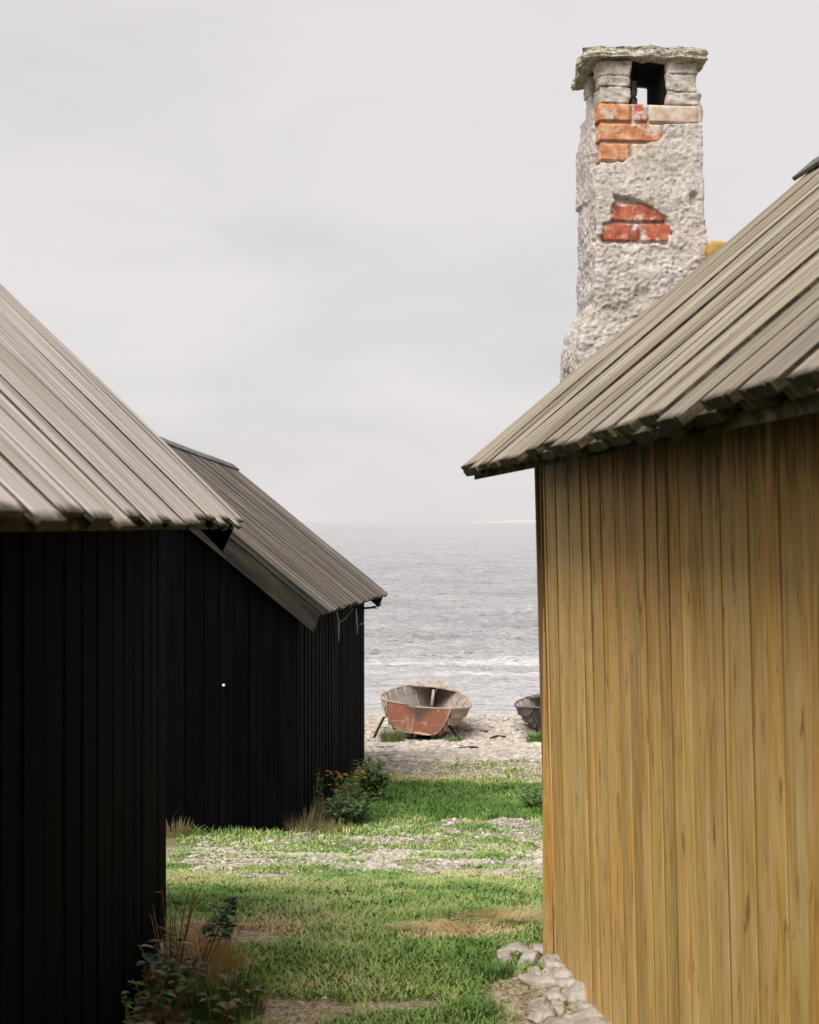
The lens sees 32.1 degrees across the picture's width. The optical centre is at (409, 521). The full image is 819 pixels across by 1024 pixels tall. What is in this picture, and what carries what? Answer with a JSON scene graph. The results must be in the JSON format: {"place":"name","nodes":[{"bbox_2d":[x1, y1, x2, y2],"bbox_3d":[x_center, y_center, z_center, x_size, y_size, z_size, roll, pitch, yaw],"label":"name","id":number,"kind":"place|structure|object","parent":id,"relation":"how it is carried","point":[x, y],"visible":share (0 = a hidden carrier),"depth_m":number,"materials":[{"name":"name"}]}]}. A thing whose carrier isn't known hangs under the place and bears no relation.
{"place":"outdoors","nodes":[
{"label":"outdoors","id":0,"kind":"place"},
{"bbox_2d":[159,943,172,957],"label":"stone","id":1,"kind":"object","parent":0,"point":[161,944],"visible":0.11,"depth_m":5.25,"materials":[{"name":"stone"}]},
{"bbox_2d":[135,718,587,1023],"bbox_3d":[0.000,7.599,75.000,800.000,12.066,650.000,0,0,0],"label":"ground","id":2,"kind":"structure","parent":0,"point":[272,1009],"depth_m":5.21,"materials":[{"name":"green plant"}]},
{"bbox_2d":[0,283,243,1023],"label":"fishing hut","id":3,"kind":"object","parent":2,"relation":"on","point":[104,487],"visible":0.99,"depth_m":3.53,"materials":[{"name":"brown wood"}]},
{"bbox_2d":[133,1001,143,1011],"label":"stone","id":4,"kind":"object","parent":2,"relation":"on","point":[137,1008],"visible":0.03,"depth_m":4.61,"materials":[{"name":"stone"}]},
{"bbox_2d":[125,1017,154,1023],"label":"stone","id":5,"kind":"object","parent":2,"relation":"on","point":[139,1021],"visible":0.34,"depth_m":4.42,"materials":[{"name":"stone"}]},
{"bbox_2d":[121,962,179,1023],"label":"bramble","id":6,"kind":"object","parent":2,"relation":"on","point":[157,1001],"visible":0.61,"depth_m":4.46,"materials":[{"name":"green plant"}]},
{"bbox_2d":[138,952,187,1003],"bbox_3d":[-0.849,1.529,4.752,0.267,0.150,0.250,0,0,-34],"label":"bramble","id":7,"kind":"object","parent":2,"relation":"on","point":[152,979],"visible":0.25,"depth_m":4.70,"materials":[{"name":"green plant"}]},
{"bbox_2d":[132,965,205,1023],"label":"bramble","id":8,"kind":"object","parent":2,"relation":"on","point":[171,1004],"visible":0.89,"depth_m":4.53,"materials":[{"name":"green plant"}]},
{"bbox_2d":[136,931,210,1001],"bbox_3d":[-0.786,1.483,4.703,0.261,0.251,0.202,0,0,17],"label":"dock plant","id":9,"kind":"object","parent":2,"relation":"on","point":[150,958],"visible":0.73,"depth_m":4.68,"materials":[{"name":"green plant"}]},
{"bbox_2d":[150,880,203,966],"bbox_3d":[-0.882,1.438,4.966,0.250,0.349,0.276,0,0,12],"label":"willowherb","id":10,"kind":"object","parent":2,"relation":"on","point":[170,944],"visible":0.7,"depth_m":5.00,"materials":[{"name":"brown plant"}]},
{"bbox_2d":[166,817,195,837],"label":"grass tuft","id":11,"kind":"object","parent":2,"relation":"on","point":[171,834],"visible":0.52,"depth_m":11.90,"materials":[{"name":"plant"}]},
{"bbox_2d":[163,899,239,963],"bbox_3d":[-0.749,1.514,5.159,0.333,0.199,0.324,0,0,33],"label":"grass tuft","id":12,"kind":"object","parent":2,"relation":"on","point":[199,940],"visible":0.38,"depth_m":5.18,"materials":[{"name":"plant"}]},
{"bbox_2d":[157,928,256,989],"bbox_3d":[-0.707,1.532,4.981,0.385,0.150,0.382,0,0,0],"label":"grass tuft","id":13,"kind":"object","parent":2,"relation":"on","point":[229,959],"visible":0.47,"depth_m":5.01,"materials":[{"name":"plant"}]},
{"bbox_2d":[196,896,245,994],"bbox_3d":[-0.643,1.439,4.804,0.171,0.345,0.116,0,0,11],"label":"rose shoot","id":14,"kind":"object","parent":2,"relation":"on","point":[220,920],"visible":0.93,"depth_m":4.79,"materials":[{"name":"green plant"}]},
{"bbox_2d":[169,957,278,1023],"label":"grass tuft","id":15,"kind":"object","parent":2,"relation":"on","point":[251,996],"visible":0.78,"depth_m":4.59,"materials":[{"name":"green plant"}]},
{"bbox_2d":[195,968,263,1023],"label":"bramble","id":16,"kind":"object","parent":2,"relation":"on","point":[228,1005],"visible":0.99,"depth_m":4.47,"materials":[{"name":"green plant"}]},
{"bbox_2d":[208,824,250,837],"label":"grass tuft","id":17,"kind":"object","parent":2,"relation":"on","point":[225,830],"visible":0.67,"depth_m":12.09,"materials":[{"name":"green plant"}]},
{"bbox_2d":[219,962,269,1003],"bbox_3d":[-0.548,1.543,4.707,0.133,0.139,0.216,0,0,-44],"label":"bramble","id":18,"kind":"object","parent":2,"relation":"on","point":[244,966],"visible":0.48,"depth_m":4.73,"materials":[{"name":"green plant"}]},
{"bbox_2d":[159,436,387,833],"bbox_3d":[-2.573,1.123,15.417,4.220,4.134,6.680,0,0,4],"label":"fishing hut","id":19,"kind":"object","parent":2,"relation":"on","point":[265,608],"visible":0.54,"depth_m":12.23,"materials":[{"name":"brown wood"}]},
{"bbox_2d":[279,805,326,833],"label":"grass tuft","id":20,"kind":"object","parent":2,"relation":"on","point":[303,824],"visible":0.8,"depth_m":12.16,"materials":[{"name":"beige plant"}]},
{"bbox_2d":[313,769,323,808],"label":"bush","id":21,"kind":"object","parent":2,"relation":"on","point":[319,784],"visible":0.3,"depth_m":13.34,"materials":[{"name":"green plant"}]},
{"bbox_2d":[308,795,353,823],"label":"grass tuft","id":22,"kind":"object","parent":2,"relation":"on","point":[323,807],"visible":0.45,"depth_m":12.93,"materials":[{"name":"plant"}]},
{"bbox_2d":[312,818,353,834],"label":"grass tuft","id":23,"kind":"object","parent":2,"relation":"on","point":[334,825],"visible":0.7,"depth_m":12.22,"materials":[{"name":"plant"}]},
{"bbox_2d":[326,770,365,807],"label":"ragwort","id":24,"kind":"object","parent":2,"relation":"on","point":[341,778],"visible":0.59,"depth_m":13.54,"materials":[{"name":"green plant"}]},
{"bbox_2d":[321,783,381,824],"bbox_3d":[-0.484,2.565,12.748,0.530,0.320,0.618,0,0,20],"label":"bush","id":25,"kind":"object","parent":2,"relation":"on","point":[348,813],"visible":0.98,"depth_m":12.70,"materials":[{"name":"green plant"}]},
{"bbox_2d":[347,764,359,779],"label":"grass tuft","id":26,"kind":"object","parent":2,"relation":"on","point":[351,774],"visible":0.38,"depth_m":16.16,"materials":[{"name":"green plant"}]},
{"bbox_2d":[150,713,590,1023],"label":"shingle","id":27,"kind":"object","parent":2,"relation":"on","point":[426,749],"visible":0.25,"depth_m":16.84,"materials":[{"name":"beige gravel"}]},
{"bbox_2d":[372,716,384,738],"bbox_3d":[-0.521,3.455,23.574,0.043,0.416,0.352,0,0,39],"label":"prop stick","id":28,"kind":"object","parent":27,"relation":"on","point":[379,726],"visible":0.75,"depth_m":23.58,"materials":[{"name":"black wood"}]},
{"bbox_2d":[364,746,394,748],"bbox_3d":[-0.550,3.400,21.299,0.702,0.071,0.044,0,0,-17],"label":"driftwood","id":29,"kind":"object","parent":27,"relation":"on","point":[380,746],"visible":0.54,"depth_m":21.32,"materials":[{"name":"grey wood"}]},
{"bbox_2d":[373,725,408,742],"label":"grass tuft","id":30,"kind":"object","parent":27,"relation":"on","point":[388,736],"visible":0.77,"depth_m":22.79,"materials":[{"name":"green plant"}]},
{"bbox_2d":[380,678,471,737],"bbox_3d":[0.316,3.362,25.531,1.632,0.887,4.528,7,-3,5],"label":"rowing boat","id":31,"kind":"object","parent":27,"relation":"on","point":[434,708],"visible":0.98,"depth_m":23.86,"materials":[{"name":"red wood"}]},
{"bbox_2d":[448,725,460,739],"bbox_3d":[0.710,3.465,23.524,0.048,0.362,0.561,0,0,-33],"label":"prop stick","id":32,"kind":"object","parent":27,"relation":"on","point":[453,731],"visible":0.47,"depth_m":23.47,"materials":[{"name":"black wood"}]},
{"bbox_2d":[459,746,478,747],"bbox_3d":[0.900,3.296,20.600,0.503,0.076,0.037,0,0,-8],"label":"driftwood","id":33,"kind":"object","parent":27,"relation":"on","point":[469,747],"visible":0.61,"depth_m":20.59,"materials":[{"name":"grey wood"}]},
{"bbox_2d":[514,693,540,730],"bbox_3d":[2.646,3.489,25.796,1.537,0.784,4.528,0,-6,1],"label":"rowing boat","id":34,"kind":"object","parent":27,"relation":"on","point":[528,709],"visible":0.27,"depth_m":24.62,"materials":[{"name":"grey wood"}]},
{"bbox_2d":[524,728,540,742],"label":"grass tuft","id":35,"kind":"object","parent":27,"relation":"on","point":[534,738],"visible":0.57,"depth_m":22.50,"materials":[{"name":"green plant"}]},
{"bbox_2d":[353,757,398,801],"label":"bush","id":36,"kind":"object","parent":2,"relation":"on","point":[370,786],"visible":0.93,"depth_m":14.45,"materials":[{"name":"green plant"}]},
{"bbox_2d":[153,753,606,1023],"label":"grass","id":37,"kind":"structure","parent":2,"relation":"on","point":[280,908],"depth_m":6.51,"materials":[{"name":"green plant"}]},
{"bbox_2d":[382,918,479,935],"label":"grass tuft","id":38,"kind":"object","parent":2,"relation":"on","point":[442,926],"visible":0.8,"depth_m":5.74,"materials":[{"name":"plant"}]},
{"bbox_2d":[440,908,456,921],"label":"grass tuft","id":39,"kind":"object","parent":2,"relation":"on","point":[449,916],"visible":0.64,"depth_m":5.95,"materials":[{"name":"green plant"}]},
{"bbox_2d":[443,734,465,741],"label":"grass tuft","id":40,"kind":"object","parent":2,"relation":"on","point":[453,739],"visible":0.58,"depth_m":22.85,"materials":[{"name":"green plant"}]},
{"bbox_2d":[443,993,506,1023],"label":"grass tuft","id":41,"kind":"object","parent":2,"relation":"on","point":[487,1005],"visible":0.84,"depth_m":4.64,"materials":[{"name":"green plant"}]},
{"bbox_2d":[455,727,504,731],"bbox_3d":[1.150,3.694,25.200,1.102,0.084,0.061,0,0,12],"label":"driftwood","id":42,"kind":"object","parent":2,"relation":"on","point":[472,729],"visible":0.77,"depth_m":25.18,"materials":[{"name":"grey wood"}]},
{"bbox_2d":[422,905,542,928],"bbox_3d":[0.408,1.667,5.937,0.743,0.051,0.329,0,0,0],"label":"grass tuft","id":43,"kind":"object","parent":2,"relation":"on","point":[519,915],"visible":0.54,"depth_m":5.99,"materials":[{"name":"plant"}]},
{"bbox_2d":[472,958,515,980],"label":"grass tuft","id":44,"kind":"object","parent":2,"relation":"on","point":[494,966],"visible":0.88,"depth_m":5.06,"materials":[{"name":"green plant"}]},
{"bbox_2d":[497,948,512,961],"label":"stone","id":45,"kind":"object","parent":2,"relation":"on","point":[506,954],"visible":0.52,"depth_m":5.20,"materials":[{"name":"stone"}]},
{"bbox_2d":[505,942,529,953],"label":"stone","id":46,"kind":"object","parent":2,"relation":"on","point":[515,946],"visible":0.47,"depth_m":5.33,"materials":[{"name":"stone"}]},
{"bbox_2d":[512,895,523,911],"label":"grass tuft","id":47,"kind":"object","parent":2,"relation":"on","point":[514,907],"visible":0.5,"depth_m":6.32,"materials":[{"name":"green plant"}]},
{"bbox_2d":[510,783,542,808],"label":"bush","id":48,"kind":"object","parent":2,"relation":"on","point":[528,802],"visible":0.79,"depth_m":13.89,"materials":[{"name":"green plant"}]},
{"bbox_2d":[517,950,539,964],"bbox_3d":[0.439,1.618,5.229,0.075,0.071,0.128,0,0,21],"label":"stone","id":49,"kind":"object","parent":2,"relation":"on","point":[530,955],"visible":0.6,"depth_m":5.20,"materials":[{"name":"stone"}]},
{"bbox_2d":[525,742,540,745],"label":"stone","id":50,"kind":"object","parent":2,"relation":"on","point":[534,743],"visible":0.34,"depth_m":21.94,"materials":[{"name":"stone"}]},
{"bbox_2d":[528,966,542,975],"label":"stone","id":51,"kind":"object","parent":2,"relation":"on","point":[535,970],"visible":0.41,"depth_m":4.99,"materials":[{"name":"stone"}]},
{"bbox_2d":[529,943,542,955],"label":"stone","id":52,"kind":"object","parent":2,"relation":"on","point":[538,947],"visible":0.37,"depth_m":5.35,"materials":[{"name":"stone"}]},
{"bbox_2d":[527,996,550,1009],"bbox_3d":[0.433,1.606,4.686,0.096,0.076,0.039,0,0,0],"label":"stone","id":53,"kind":"object","parent":2,"relation":"on","point":[538,1003],"visible":0.6,"depth_m":4.67,"materials":[{"name":"stone"}]},
{"bbox_2d":[518,973,560,987],"bbox_3d":[0.455,1.607,4.942,0.159,0.062,0.056,0,0,12],"label":"stone","id":54,"kind":"object","parent":2,"relation":"on","point":[534,980],"visible":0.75,"depth_m":4.92,"materials":[{"name":"stone"}]},
{"bbox_2d":[527,1007,557,1023],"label":"stone","id":55,"kind":"object","parent":2,"relation":"on","point":[542,1015],"visible":0.84,"depth_m":4.56,"materials":[{"name":"stone"}]},
{"bbox_2d":[538,954,559,964],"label":"stone","id":56,"kind":"object","parent":2,"relation":"on","point":[556,956],"visible":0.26,"depth_m":5.21,"materials":[{"name":"stone"}]},
{"bbox_2d":[542,955,565,968],"bbox_3d":[0.525,1.612,5.117,0.096,0.082,0.148,0,0,0],"label":"stone","id":57,"kind":"object","parent":2,"relation":"on","point":[549,960],"visible":0.57,"depth_m":5.09,"materials":[{"name":"stone"}]},
{"bbox_2d":[543,987,566,1001],"bbox_3d":[0.492,1.608,4.774,0.078,0.063,0.081,0,0,42],"label":"stone","id":58,"kind":"object","parent":2,"relation":"on","point":[555,993],"visible":0.69,"depth_m":4.76,"materials":[{"name":"stone"}]},
{"bbox_2d":[542,966,572,977],"bbox_3d":[0.528,1.615,5.022,0.079,0.077,0.127,0,0,-30],"label":"stone","id":59,"kind":"object","parent":2,"relation":"on","point":[555,972],"visible":0.56,"depth_m":5.00,"materials":[{"name":"stone"}]},
{"bbox_2d":[550,998,564,1013],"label":"stone","id":60,"kind":"object","parent":2,"relation":"on","point":[557,1005],"visible":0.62,"depth_m":4.63,"materials":[{"name":"stone"}]},
{"bbox_2d":[544,1017,573,1023],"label":"stone","id":61,"kind":"object","parent":2,"relation":"on","point":[555,1020],"visible":1,"depth_m":4.43,"materials":[{"name":"stone"}]},
{"bbox_2d":[553,977,574,986],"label":"stone","id":62,"kind":"object","parent":2,"relation":"on","point":[566,982],"visible":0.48,"depth_m":4.93,"materials":[{"name":"stone"}]},
{"bbox_2d":[561,980,586,1001],"bbox_3d":[0.562,1.601,4.785,0.111,0.083,0.104,0,0,0],"label":"stone","id":63,"kind":"object","parent":2,"relation":"on","point":[575,991],"visible":0.42,"depth_m":4.77,"materials":[{"name":"stone"}]},
{"bbox_2d":[569,1000,593,1010],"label":"stone","id":64,"kind":"object","parent":2,"relation":"on","point":[580,1005],"visible":0.48,"depth_m":4.65,"materials":[{"name":"stone"}]},
{"bbox_2d":[564,1015,610,1023],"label":"stone","id":65,"kind":"object","parent":2,"relation":"on","point":[584,1019],"visible":0.81,"depth_m":4.44,"materials":[{"name":"stone"}]},
{"bbox_2d":[572,1005,602,1016],"bbox_3d":[0.588,1.605,4.561,0.183,0.082,0.110,0,0,-29],"label":"stone","id":66,"kind":"object","parent":2,"relation":"on","point":[593,1010],"visible":0.38,"depth_m":4.55,"materials":[{"name":"stone"}]},
{"bbox_2d":[461,156,818,1023],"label":"fishing hut","id":67,"kind":"object","parent":2,"relation":"on","point":[665,446],"visible":0.98,"depth_m":3.51,"materials":[{"name":"beige wood"}]},
{"bbox_2d":[559,44,727,381],"bbox_3d":[0.993,-0.134,5.749,0.729,3.467,0.494,0,0,-5],"label":"chimney","id":68,"kind":"object","parent":67,"relation":"on","point":[642,246],"visible":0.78,"depth_m":5.57,"materials":[{"name":"grey brick"}]},
{"bbox_2d":[0,0,818,520],"label":"sky","id":69,"kind":"structure","parent":0,"point":[325,251],"materials":[{"name":"white"}]},
{"bbox_2d":[300,521,539,715],"bbox_3d":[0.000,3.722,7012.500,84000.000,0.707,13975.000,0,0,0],"label":"sea","id":70,"kind":"structure","parent":0,"point":[457,609],"depth_m":63.79,"materials":[{"name":"liquid"}]},
{"bbox_2d":[471,520,535,522],"bbox_3d":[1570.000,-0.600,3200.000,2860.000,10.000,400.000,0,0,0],"label":"headland","id":71,"kind":"structure","parent":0,"point":[517,521],"depth_m":3036.35,"materials":[{"name":"grey"}]}
]}

